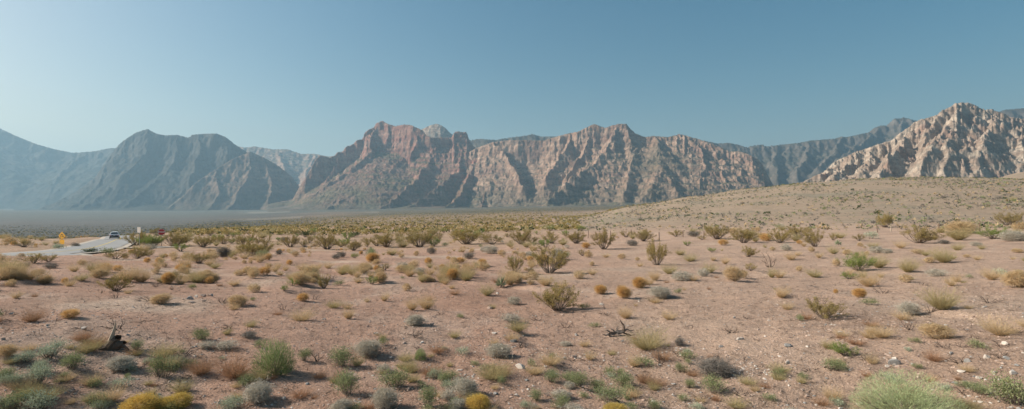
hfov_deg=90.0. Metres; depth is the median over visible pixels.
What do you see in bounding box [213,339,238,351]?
grey shrub
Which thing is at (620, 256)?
dry shrub
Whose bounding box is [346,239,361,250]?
creosote bush
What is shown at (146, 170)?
mountain
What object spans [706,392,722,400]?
rusty shrub
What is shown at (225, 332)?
olive shrub
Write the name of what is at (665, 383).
rusty shrub
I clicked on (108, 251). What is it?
sage shrub
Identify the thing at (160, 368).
sage shrub
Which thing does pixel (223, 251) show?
grey shrub
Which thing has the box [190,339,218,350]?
grey shrub
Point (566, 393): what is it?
grey shrub
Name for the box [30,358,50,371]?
silver leaf shrub
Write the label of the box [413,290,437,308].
straw shrub
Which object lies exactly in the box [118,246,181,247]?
gravel path
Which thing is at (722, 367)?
grey shrub
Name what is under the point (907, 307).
grey shrub
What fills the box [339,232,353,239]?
creosote bush
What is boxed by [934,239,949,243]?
grey shrub
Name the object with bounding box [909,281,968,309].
olive shrub
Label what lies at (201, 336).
sage shrub
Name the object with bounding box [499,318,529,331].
olive shrub
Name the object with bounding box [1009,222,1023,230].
dry shrub
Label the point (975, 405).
olive shrub
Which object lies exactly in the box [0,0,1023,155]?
sky
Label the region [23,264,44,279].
straw shrub
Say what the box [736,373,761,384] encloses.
olive shrub
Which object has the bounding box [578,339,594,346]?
straw shrub
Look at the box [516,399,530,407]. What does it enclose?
silver leaf shrub
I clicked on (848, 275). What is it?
creosote bush
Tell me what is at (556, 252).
grey shrub
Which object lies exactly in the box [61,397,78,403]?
straw shrub
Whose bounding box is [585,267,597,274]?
straw shrub
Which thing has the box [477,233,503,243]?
creosote bush
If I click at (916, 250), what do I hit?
dry shrub
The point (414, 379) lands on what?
olive shrub
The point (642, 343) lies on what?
olive shrub
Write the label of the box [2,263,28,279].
straw shrub
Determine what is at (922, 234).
creosote bush
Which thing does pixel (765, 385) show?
rusty shrub
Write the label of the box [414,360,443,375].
rusty shrub
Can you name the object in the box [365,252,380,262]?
golden shrub
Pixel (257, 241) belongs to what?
creosote bush
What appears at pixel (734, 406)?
olive shrub
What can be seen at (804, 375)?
sage shrub
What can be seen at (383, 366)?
grey shrub
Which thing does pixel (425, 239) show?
creosote bush
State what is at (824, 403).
rusty shrub
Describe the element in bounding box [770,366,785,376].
sage shrub
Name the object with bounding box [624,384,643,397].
straw shrub
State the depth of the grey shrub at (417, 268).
22.84 m
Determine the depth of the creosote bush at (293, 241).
62.07 m
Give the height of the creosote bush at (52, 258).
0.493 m
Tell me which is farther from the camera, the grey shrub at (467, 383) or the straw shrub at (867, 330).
the straw shrub at (867, 330)
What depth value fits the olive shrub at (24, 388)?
5.58 m
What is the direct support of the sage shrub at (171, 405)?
on the ground
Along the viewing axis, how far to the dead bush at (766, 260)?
24.74 m
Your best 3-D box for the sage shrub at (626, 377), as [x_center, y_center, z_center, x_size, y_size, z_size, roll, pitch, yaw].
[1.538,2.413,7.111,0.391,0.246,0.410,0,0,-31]
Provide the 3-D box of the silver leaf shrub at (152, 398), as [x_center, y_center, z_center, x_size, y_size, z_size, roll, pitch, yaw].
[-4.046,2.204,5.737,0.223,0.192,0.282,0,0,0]
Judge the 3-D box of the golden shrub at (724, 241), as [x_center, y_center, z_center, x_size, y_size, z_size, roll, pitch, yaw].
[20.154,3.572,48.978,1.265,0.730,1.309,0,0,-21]
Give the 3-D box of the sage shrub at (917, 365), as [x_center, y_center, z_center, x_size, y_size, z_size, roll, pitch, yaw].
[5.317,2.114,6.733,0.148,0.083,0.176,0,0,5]
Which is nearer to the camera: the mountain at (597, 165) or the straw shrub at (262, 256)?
the straw shrub at (262, 256)
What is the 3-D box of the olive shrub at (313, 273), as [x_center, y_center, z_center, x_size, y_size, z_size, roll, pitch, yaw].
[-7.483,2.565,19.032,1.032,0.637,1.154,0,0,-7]
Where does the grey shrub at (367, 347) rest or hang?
on the ground
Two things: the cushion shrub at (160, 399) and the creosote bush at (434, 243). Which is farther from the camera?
the creosote bush at (434, 243)
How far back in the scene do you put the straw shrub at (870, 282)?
16.04 m
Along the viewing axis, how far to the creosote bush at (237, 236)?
79.91 m
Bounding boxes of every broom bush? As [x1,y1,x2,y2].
[247,338,297,377]
[414,348,425,359]
[847,368,973,408]
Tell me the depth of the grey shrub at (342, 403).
5.78 m
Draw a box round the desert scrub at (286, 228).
[171,203,645,234]
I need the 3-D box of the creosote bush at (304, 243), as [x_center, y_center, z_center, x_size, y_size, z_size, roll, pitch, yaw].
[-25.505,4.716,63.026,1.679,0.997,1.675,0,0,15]
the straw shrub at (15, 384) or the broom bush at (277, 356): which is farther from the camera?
the broom bush at (277, 356)
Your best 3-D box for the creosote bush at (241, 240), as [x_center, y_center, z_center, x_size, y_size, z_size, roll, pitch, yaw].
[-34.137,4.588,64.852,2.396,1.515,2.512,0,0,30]
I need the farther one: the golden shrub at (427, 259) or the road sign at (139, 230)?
the road sign at (139, 230)
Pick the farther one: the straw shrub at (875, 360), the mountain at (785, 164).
the mountain at (785, 164)
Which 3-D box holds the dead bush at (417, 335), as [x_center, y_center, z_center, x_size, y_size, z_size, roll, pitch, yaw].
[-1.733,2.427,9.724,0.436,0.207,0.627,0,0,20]
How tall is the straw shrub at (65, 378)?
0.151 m
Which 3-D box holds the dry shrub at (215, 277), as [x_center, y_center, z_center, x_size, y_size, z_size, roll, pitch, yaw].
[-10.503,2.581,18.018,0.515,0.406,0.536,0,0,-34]
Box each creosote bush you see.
[9,239,37,246]
[13,253,55,262]
[42,253,58,261]
[95,272,133,290]
[103,251,130,258]
[117,229,150,244]
[126,247,154,258]
[135,234,162,245]
[143,234,165,245]
[149,228,166,235]
[159,230,197,245]
[171,241,189,250]
[174,273,185,279]
[183,252,210,262]
[189,235,216,246]
[205,229,215,235]
[215,233,233,243]
[230,235,253,244]
[231,233,245,241]
[234,241,265,255]
[240,242,273,253]
[251,237,262,243]
[259,236,273,244]
[276,235,299,246]
[286,277,299,285]
[298,239,312,245]
[302,235,316,242]
[313,232,341,249]
[317,273,330,288]
[338,237,350,245]
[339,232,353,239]
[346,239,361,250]
[363,276,380,283]
[364,233,399,246]
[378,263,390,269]
[400,229,434,246]
[427,236,440,246]
[448,226,486,243]
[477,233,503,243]
[505,254,523,271]
[509,228,534,243]
[530,244,570,272]
[532,280,583,310]
[538,238,554,247]
[541,234,559,243]
[564,230,586,243]
[589,228,615,248]
[619,229,632,236]
[633,229,656,240]
[646,238,671,264]
[667,229,684,236]
[703,224,731,238]
[727,226,760,242]
[741,246,760,256]
[744,263,755,270]
[767,228,793,242]
[785,224,813,237]
[799,230,824,246]
[805,296,850,318]
[825,233,838,239]
[828,341,862,355]
[836,251,877,270]
[840,271,860,278]
[852,234,865,240]
[876,213,894,226]
[900,223,952,242]
[972,226,1009,238]
[992,211,1023,225]
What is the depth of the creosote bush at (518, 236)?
63.88 m
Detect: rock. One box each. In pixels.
[515,363,524,368]
[888,359,900,364]
[1009,369,1017,374]
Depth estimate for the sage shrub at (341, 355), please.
7.53 m
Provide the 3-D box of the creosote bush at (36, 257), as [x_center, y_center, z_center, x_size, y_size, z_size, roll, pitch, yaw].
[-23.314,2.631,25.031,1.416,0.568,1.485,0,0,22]
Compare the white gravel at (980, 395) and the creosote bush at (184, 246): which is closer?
the white gravel at (980, 395)
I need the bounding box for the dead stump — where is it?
[98,323,129,350]
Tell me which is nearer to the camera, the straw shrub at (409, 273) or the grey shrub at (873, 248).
the straw shrub at (409, 273)
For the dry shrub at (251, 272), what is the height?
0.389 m
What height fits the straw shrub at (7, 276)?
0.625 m
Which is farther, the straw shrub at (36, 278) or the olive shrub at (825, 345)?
the straw shrub at (36, 278)
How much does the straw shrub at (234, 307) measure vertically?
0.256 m
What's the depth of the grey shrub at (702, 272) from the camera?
20.36 m
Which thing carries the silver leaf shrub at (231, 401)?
on the ground
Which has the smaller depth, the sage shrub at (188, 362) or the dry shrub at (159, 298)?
the sage shrub at (188, 362)
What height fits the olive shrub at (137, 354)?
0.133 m
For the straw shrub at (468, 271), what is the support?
on the ground
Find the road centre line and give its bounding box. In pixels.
[5,238,120,255]
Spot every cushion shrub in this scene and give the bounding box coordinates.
[112,390,161,408]
[154,395,176,408]
[158,391,194,408]
[461,393,491,408]
[602,401,629,408]
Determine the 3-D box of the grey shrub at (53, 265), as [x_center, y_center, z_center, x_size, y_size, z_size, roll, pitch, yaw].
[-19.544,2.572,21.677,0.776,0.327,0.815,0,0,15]
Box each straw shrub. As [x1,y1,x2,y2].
[0,255,25,266]
[0,262,23,279]
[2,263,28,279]
[2,376,34,389]
[8,288,26,297]
[9,259,34,268]
[13,272,28,279]
[20,341,40,351]
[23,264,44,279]
[30,268,54,282]
[50,370,81,380]
[61,277,78,286]
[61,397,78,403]
[65,263,82,271]
[74,368,113,385]
[87,380,133,401]
[93,258,115,271]
[105,261,147,281]
[120,264,157,281]
[147,256,168,266]
[151,351,183,367]
[171,272,195,283]
[172,252,195,265]
[181,266,195,273]
[203,256,222,264]
[225,279,242,285]
[227,302,240,309]
[228,380,240,387]
[235,250,253,258]
[252,250,268,259]
[271,261,282,271]
[273,269,283,274]
[280,264,291,270]
[286,304,320,321]
[292,262,310,269]
[323,259,334,268]
[338,301,353,308]
[341,307,356,318]
[347,260,373,272]
[350,267,363,277]
[350,272,363,282]
[365,269,377,276]
[380,290,390,300]
[402,266,420,276]
[403,296,421,309]
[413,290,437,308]
[423,267,436,274]
[433,269,446,278]
[441,276,452,284]
[456,264,480,277]
[460,260,478,267]
[487,383,502,389]
[493,264,527,284]
[502,330,523,340]
[519,362,549,374]
[527,260,535,267]
[533,273,558,285]
[533,349,565,365]
[554,279,568,287]
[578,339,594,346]
[582,348,596,359]
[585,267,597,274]
[617,303,636,318]
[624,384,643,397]
[626,353,643,366]
[643,274,657,284]
[643,296,662,302]
[648,269,659,279]
[658,309,680,319]
[691,394,706,402]
[746,382,762,391]
[770,267,790,277]
[772,283,792,297]
[776,298,794,309]
[783,250,799,259]
[818,378,848,399]
[832,328,852,336]
[849,268,884,286]
[854,330,876,338]
[861,351,879,363]
[864,324,878,335]
[869,323,898,337]
[888,310,913,319]
[894,238,909,247]
[916,371,940,381]
[942,271,956,285]
[950,272,965,281]
[954,363,979,371]
[965,310,1023,336]
[974,265,1004,279]
[1007,316,1023,326]
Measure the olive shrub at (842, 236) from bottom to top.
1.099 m
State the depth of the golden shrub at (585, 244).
50.09 m
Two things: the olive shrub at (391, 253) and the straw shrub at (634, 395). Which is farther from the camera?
the olive shrub at (391, 253)
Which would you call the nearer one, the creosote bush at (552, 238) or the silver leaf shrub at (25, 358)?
the silver leaf shrub at (25, 358)
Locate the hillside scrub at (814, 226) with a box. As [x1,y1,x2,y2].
[555,176,1023,230]
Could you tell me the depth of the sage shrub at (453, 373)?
7.15 m
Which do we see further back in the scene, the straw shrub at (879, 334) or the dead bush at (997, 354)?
the straw shrub at (879, 334)
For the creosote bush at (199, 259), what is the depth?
27.56 m
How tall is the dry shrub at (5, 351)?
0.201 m
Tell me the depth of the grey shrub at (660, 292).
14.21 m
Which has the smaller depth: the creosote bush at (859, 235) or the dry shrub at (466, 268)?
the dry shrub at (466, 268)
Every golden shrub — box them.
[57,308,80,318]
[159,271,175,283]
[204,276,213,283]
[257,265,272,274]
[264,253,271,259]
[295,292,309,300]
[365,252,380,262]
[424,257,432,263]
[446,267,458,278]
[581,242,590,247]
[592,284,607,293]
[616,284,632,297]
[631,276,648,287]
[717,239,729,244]
[760,234,770,240]
[850,288,868,297]
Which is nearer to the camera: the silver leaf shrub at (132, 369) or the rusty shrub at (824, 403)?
the rusty shrub at (824, 403)
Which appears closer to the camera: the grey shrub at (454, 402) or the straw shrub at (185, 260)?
the grey shrub at (454, 402)
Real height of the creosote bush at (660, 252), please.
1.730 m
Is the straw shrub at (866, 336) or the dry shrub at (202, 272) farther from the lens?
the dry shrub at (202, 272)
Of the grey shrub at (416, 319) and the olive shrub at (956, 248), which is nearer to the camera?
the grey shrub at (416, 319)
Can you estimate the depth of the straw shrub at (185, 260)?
24.81 m
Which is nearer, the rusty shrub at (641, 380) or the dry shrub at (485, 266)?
the rusty shrub at (641, 380)
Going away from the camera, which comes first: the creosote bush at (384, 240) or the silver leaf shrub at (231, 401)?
the silver leaf shrub at (231, 401)
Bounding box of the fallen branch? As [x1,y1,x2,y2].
[603,320,632,336]
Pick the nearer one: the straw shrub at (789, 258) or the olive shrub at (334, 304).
the olive shrub at (334, 304)
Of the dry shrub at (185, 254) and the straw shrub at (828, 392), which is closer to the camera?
the straw shrub at (828, 392)
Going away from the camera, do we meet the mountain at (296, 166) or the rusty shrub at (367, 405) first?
the rusty shrub at (367, 405)
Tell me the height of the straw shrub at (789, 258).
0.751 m
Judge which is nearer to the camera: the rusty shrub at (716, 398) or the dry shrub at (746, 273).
the rusty shrub at (716, 398)
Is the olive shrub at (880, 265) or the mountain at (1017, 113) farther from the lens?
the mountain at (1017, 113)
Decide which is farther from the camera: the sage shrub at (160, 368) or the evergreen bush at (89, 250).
the evergreen bush at (89, 250)
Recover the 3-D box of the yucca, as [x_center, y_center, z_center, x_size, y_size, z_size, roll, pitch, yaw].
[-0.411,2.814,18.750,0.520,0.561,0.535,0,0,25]
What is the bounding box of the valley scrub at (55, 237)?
[0,220,243,238]
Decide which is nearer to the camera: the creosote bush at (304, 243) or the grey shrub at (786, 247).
the grey shrub at (786, 247)
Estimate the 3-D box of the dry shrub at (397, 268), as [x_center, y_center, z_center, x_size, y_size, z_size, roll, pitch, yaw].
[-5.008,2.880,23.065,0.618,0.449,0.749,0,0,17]
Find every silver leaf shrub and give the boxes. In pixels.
[0,370,25,386]
[0,397,17,408]
[8,348,38,362]
[18,387,59,408]
[21,361,55,386]
[29,336,70,359]
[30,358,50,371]
[50,243,66,248]
[89,398,116,408]
[106,373,135,387]
[124,363,137,370]
[142,391,163,404]
[167,353,186,364]
[216,395,245,408]
[426,367,441,378]
[440,375,463,388]
[455,345,469,353]
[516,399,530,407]
[688,402,704,408]
[828,395,846,406]
[863,231,878,238]
[880,372,900,382]
[937,382,952,391]
[991,268,1007,276]
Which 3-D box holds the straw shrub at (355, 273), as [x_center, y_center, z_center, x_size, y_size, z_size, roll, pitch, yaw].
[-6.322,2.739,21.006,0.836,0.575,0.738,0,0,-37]
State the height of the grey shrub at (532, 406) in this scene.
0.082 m
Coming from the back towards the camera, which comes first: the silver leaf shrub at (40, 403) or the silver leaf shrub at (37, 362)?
the silver leaf shrub at (37, 362)
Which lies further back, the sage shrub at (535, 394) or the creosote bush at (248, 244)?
the creosote bush at (248, 244)
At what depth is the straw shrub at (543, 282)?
18.26 m
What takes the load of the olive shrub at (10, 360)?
on the ground
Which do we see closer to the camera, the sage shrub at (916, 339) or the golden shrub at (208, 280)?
the sage shrub at (916, 339)
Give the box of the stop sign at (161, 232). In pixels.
[158,229,164,245]
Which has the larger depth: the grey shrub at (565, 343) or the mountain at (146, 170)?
the mountain at (146, 170)
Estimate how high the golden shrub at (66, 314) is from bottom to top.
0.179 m
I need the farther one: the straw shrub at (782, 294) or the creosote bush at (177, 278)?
the creosote bush at (177, 278)
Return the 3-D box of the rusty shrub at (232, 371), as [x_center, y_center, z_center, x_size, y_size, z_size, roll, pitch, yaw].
[-3.741,2.061,6.787,0.968,0.521,0.773,0,0,10]
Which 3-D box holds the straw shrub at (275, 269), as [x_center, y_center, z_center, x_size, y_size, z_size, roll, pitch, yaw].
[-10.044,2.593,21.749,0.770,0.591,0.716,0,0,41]
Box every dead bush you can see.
[96,316,124,329]
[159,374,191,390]
[168,345,199,357]
[308,350,323,362]
[404,328,423,338]
[650,348,665,366]
[726,385,749,397]
[761,250,776,266]
[897,318,918,329]
[920,303,939,312]
[930,339,952,349]
[938,350,975,363]
[975,293,1006,303]
[986,349,1011,358]
[987,338,1014,346]
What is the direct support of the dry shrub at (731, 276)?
on the ground
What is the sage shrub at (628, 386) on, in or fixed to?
on the ground
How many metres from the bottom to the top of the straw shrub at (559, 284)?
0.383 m
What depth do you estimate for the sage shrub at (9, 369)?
5.79 m
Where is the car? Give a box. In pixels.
[109,232,120,238]
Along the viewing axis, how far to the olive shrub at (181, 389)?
6.21 m
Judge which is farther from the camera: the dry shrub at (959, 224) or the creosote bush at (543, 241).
the dry shrub at (959, 224)
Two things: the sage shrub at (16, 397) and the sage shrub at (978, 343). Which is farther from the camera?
the sage shrub at (978, 343)
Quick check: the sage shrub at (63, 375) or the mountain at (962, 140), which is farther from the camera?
the mountain at (962, 140)
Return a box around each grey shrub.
[2,372,36,383]
[42,261,62,268]
[98,353,138,372]
[142,243,157,249]
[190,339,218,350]
[213,246,232,256]
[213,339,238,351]
[237,329,262,337]
[239,377,285,405]
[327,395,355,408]
[332,253,341,258]
[348,338,387,358]
[368,381,403,408]
[376,363,391,372]
[394,261,408,267]
[403,313,427,325]
[411,267,426,272]
[426,248,435,253]
[437,385,455,399]
[447,398,469,408]
[452,373,481,395]
[462,251,476,258]
[482,341,512,359]
[483,245,497,253]
[497,311,524,323]
[507,294,521,304]
[525,403,539,408]
[543,388,574,398]
[550,248,566,259]
[556,401,588,408]
[558,340,571,346]
[562,381,574,389]
[624,240,638,245]
[645,284,674,298]
[669,270,695,281]
[672,336,685,345]
[687,230,700,236]
[687,353,743,377]
[695,266,710,276]
[780,243,791,250]
[867,245,881,252]
[881,248,893,252]
[890,300,928,315]
[923,267,948,275]
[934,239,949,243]
[969,241,982,245]
[993,229,1023,240]
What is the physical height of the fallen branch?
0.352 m
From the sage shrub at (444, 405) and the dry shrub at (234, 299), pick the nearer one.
the sage shrub at (444, 405)
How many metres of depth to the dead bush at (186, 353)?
7.17 m
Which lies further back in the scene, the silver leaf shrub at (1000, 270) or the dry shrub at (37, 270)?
the silver leaf shrub at (1000, 270)
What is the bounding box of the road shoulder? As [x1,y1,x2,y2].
[10,236,137,254]
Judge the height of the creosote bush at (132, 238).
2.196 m
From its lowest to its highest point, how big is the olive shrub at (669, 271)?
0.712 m
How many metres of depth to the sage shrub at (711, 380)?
6.70 m
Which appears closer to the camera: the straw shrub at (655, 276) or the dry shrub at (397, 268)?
the straw shrub at (655, 276)
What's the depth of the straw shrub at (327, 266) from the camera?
26.77 m
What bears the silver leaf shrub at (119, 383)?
on the ground
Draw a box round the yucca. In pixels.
[495,275,506,287]
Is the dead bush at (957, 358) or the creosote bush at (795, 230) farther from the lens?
the creosote bush at (795, 230)
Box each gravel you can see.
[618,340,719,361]
[731,356,786,382]
[924,367,1023,408]
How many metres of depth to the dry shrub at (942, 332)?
7.61 m
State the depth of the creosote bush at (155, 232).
109.62 m
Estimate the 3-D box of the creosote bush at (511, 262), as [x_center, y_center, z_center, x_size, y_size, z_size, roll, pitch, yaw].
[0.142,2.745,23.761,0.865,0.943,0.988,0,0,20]
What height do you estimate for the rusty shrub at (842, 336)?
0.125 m
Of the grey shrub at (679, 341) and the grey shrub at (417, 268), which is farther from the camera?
the grey shrub at (417, 268)
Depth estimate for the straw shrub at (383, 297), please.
14.32 m
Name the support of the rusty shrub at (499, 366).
on the ground
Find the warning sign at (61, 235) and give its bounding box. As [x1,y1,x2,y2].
[59,232,64,244]
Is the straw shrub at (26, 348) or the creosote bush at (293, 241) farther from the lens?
the creosote bush at (293, 241)
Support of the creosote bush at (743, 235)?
on the ground
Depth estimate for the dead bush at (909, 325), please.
8.61 m
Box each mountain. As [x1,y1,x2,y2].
[0,128,115,208]
[14,129,246,210]
[164,152,298,210]
[239,146,331,186]
[263,121,487,211]
[422,124,452,137]
[465,124,772,207]
[470,117,916,185]
[800,102,1023,182]
[1000,108,1023,118]
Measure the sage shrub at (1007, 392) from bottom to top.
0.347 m
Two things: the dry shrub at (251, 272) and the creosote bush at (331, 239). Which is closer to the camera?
the dry shrub at (251, 272)
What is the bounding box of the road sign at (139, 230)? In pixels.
[137,227,140,244]
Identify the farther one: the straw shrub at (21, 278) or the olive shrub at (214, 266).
the olive shrub at (214, 266)
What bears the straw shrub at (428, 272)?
on the ground
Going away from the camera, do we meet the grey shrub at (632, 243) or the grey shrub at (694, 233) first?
the grey shrub at (632, 243)
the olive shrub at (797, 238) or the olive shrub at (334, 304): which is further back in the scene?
the olive shrub at (797, 238)
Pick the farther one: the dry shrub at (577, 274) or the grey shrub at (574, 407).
the dry shrub at (577, 274)
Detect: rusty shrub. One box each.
[14,306,55,321]
[64,326,98,340]
[70,327,128,346]
[120,345,142,355]
[180,351,219,374]
[198,344,258,379]
[285,383,316,398]
[309,368,330,378]
[355,398,374,408]
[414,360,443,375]
[425,340,451,353]
[448,287,462,294]
[476,360,517,375]
[632,370,655,384]
[636,374,671,385]
[650,343,676,360]
[685,367,700,376]
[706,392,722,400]
[759,379,774,388]
[799,309,816,319]
[809,393,836,405]
[834,331,848,338]
[838,336,868,344]
[858,370,875,377]
[860,318,882,326]
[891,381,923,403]
[918,347,947,360]
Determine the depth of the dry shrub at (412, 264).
26.24 m
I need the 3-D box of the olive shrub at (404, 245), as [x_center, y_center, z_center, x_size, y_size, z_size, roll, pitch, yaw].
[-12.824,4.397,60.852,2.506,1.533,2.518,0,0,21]
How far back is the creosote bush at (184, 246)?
48.04 m
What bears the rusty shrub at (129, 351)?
on the ground
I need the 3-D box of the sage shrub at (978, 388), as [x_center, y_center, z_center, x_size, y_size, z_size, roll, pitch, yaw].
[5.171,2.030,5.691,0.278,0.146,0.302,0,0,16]
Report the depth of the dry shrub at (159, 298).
11.72 m
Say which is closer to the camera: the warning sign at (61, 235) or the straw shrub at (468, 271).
the straw shrub at (468, 271)
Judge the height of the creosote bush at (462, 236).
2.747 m
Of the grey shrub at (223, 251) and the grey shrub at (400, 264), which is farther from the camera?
the grey shrub at (223, 251)
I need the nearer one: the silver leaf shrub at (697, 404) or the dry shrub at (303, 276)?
the silver leaf shrub at (697, 404)
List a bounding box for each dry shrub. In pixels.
[0,237,15,243]
[0,264,25,275]
[0,341,21,356]
[2,279,18,286]
[27,269,45,275]
[39,274,56,283]
[77,259,86,264]
[89,268,109,277]
[144,293,172,303]
[168,251,177,256]
[176,264,187,272]
[180,252,189,259]
[196,271,209,281]
[205,250,220,260]
[208,273,218,282]
[223,293,249,306]
[233,269,245,275]
[246,266,261,274]
[246,283,262,292]
[248,269,259,277]
[290,251,299,256]
[292,271,313,284]
[297,262,322,274]
[308,272,320,280]
[357,262,371,271]
[371,259,381,264]
[373,270,386,282]
[395,264,404,272]
[401,283,411,290]
[407,259,420,268]
[450,257,460,262]
[461,265,473,274]
[476,261,490,270]
[510,272,523,283]
[524,271,539,278]
[573,270,586,278]
[582,251,592,257]
[617,253,626,258]
[722,265,743,280]
[728,227,737,233]
[740,270,748,277]
[830,258,840,265]
[841,249,850,254]
[897,273,912,282]
[910,248,922,253]
[914,320,957,339]
[924,256,937,262]
[937,220,986,233]
[999,268,1023,287]
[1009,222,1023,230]
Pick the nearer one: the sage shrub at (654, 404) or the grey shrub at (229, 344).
the sage shrub at (654, 404)
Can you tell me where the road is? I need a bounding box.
[0,235,130,255]
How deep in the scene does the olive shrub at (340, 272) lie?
22.49 m
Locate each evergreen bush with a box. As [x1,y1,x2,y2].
[80,248,99,251]
[299,231,311,236]
[344,231,360,236]
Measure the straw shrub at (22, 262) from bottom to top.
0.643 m
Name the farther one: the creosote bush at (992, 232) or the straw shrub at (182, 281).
the creosote bush at (992, 232)
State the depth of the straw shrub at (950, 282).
14.39 m
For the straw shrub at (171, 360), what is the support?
on the ground
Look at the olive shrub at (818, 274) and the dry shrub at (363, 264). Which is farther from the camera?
the dry shrub at (363, 264)
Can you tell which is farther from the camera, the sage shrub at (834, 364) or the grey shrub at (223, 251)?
the grey shrub at (223, 251)
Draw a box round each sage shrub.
[0,365,15,378]
[0,388,37,408]
[54,349,90,369]
[59,369,70,377]
[79,390,112,408]
[87,377,104,388]
[99,246,116,254]
[129,339,144,349]
[144,352,181,377]
[163,399,180,408]
[166,361,183,370]
[180,357,200,366]
[188,327,212,340]
[235,373,257,385]
[253,249,269,257]
[253,338,267,347]
[296,347,313,360]
[327,343,353,366]
[330,366,362,395]
[348,402,364,408]
[364,247,375,255]
[373,364,413,388]
[377,337,388,344]
[415,379,427,386]
[416,384,440,406]
[421,404,432,408]
[436,395,462,408]
[437,368,452,383]
[450,370,458,377]
[476,362,494,370]
[496,375,507,384]
[527,386,542,401]
[541,367,560,382]
[549,391,570,408]
[561,370,578,381]
[561,371,591,386]
[577,391,588,397]
[587,321,601,327]
[587,377,607,392]
[590,382,632,402]
[601,364,616,374]
[607,369,634,386]
[620,381,637,392]
[625,401,637,408]
[633,355,655,367]
[647,397,662,408]
[674,362,689,372]
[676,393,690,401]
[677,350,697,359]
[683,378,696,387]
[698,373,729,394]
[759,392,776,400]
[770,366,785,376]
[796,371,810,378]
[820,358,849,370]
[860,297,880,304]
[908,336,921,342]
[909,363,922,368]
[953,380,971,388]
[959,381,993,394]
[966,338,991,349]
[979,368,1023,405]
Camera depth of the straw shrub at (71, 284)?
14.50 m
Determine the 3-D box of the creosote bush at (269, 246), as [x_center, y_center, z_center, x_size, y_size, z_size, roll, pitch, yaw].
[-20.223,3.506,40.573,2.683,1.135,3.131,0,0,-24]
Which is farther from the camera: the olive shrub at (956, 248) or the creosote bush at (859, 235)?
the creosote bush at (859, 235)
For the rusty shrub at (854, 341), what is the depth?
7.85 m
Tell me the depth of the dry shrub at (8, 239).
59.48 m
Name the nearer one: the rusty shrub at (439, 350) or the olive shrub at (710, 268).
the rusty shrub at (439, 350)
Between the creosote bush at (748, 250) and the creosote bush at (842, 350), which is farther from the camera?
the creosote bush at (748, 250)
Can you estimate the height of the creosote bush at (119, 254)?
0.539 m
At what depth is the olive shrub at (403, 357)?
8.27 m
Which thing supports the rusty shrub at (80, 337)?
on the ground
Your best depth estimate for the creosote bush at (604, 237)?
47.92 m
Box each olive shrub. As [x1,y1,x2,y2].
[0,253,27,267]
[1,355,23,363]
[10,378,47,395]
[25,382,70,399]
[63,337,107,351]
[72,271,94,280]
[76,257,108,271]
[78,393,93,401]
[127,348,144,355]
[141,379,154,385]
[143,386,161,394]
[144,337,186,357]
[159,376,195,392]
[180,231,195,241]
[182,270,208,282]
[206,259,222,268]
[221,326,233,334]
[228,390,243,398]
[235,364,271,381]
[243,318,259,326]
[252,229,268,237]
[304,267,321,281]
[323,299,345,307]
[334,264,350,274]
[339,264,360,274]
[350,354,368,365]
[385,247,397,254]
[394,240,408,246]
[394,355,418,370]
[395,350,414,360]
[403,363,422,372]
[404,371,422,381]
[418,273,426,281]
[427,224,438,232]
[435,258,458,276]
[448,330,463,337]
[456,269,475,280]
[459,388,481,402]
[470,357,520,379]
[479,279,497,295]
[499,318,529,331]
[521,239,533,246]
[558,237,570,244]
[619,320,678,349]
[645,378,661,389]
[656,262,679,273]
[674,248,687,254]
[681,251,698,261]
[703,261,719,272]
[719,392,749,408]
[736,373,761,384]
[764,361,791,373]
[765,267,777,277]
[768,369,787,380]
[790,233,803,240]
[794,376,808,383]
[805,268,822,276]
[816,339,838,348]
[825,244,838,253]
[831,231,849,237]
[847,250,872,257]
[867,248,892,267]
[896,255,923,271]
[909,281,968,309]
[919,243,958,262]
[919,247,934,255]
[933,223,979,239]
[941,393,992,408]
[949,241,966,249]
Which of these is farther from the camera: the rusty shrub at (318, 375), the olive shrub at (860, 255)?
the olive shrub at (860, 255)
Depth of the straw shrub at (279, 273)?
20.39 m
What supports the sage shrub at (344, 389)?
on the ground
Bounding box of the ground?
[0,172,1023,408]
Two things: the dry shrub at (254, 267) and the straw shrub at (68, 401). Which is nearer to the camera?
the straw shrub at (68, 401)
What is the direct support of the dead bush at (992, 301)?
on the ground
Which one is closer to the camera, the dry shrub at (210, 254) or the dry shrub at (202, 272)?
the dry shrub at (202, 272)
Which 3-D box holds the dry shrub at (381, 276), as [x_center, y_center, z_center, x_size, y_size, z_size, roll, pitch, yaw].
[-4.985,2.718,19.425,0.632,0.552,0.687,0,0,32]
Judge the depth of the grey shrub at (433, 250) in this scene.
43.29 m
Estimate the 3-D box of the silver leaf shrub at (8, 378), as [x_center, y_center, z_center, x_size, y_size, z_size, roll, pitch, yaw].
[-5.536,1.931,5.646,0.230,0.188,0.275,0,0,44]
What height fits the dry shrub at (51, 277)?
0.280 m
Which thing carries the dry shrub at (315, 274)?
on the ground
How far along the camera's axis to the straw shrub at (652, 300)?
13.60 m
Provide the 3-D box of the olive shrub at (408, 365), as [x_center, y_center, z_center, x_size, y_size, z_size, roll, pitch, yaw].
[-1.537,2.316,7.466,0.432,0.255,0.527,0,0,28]
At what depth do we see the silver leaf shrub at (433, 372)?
7.06 m

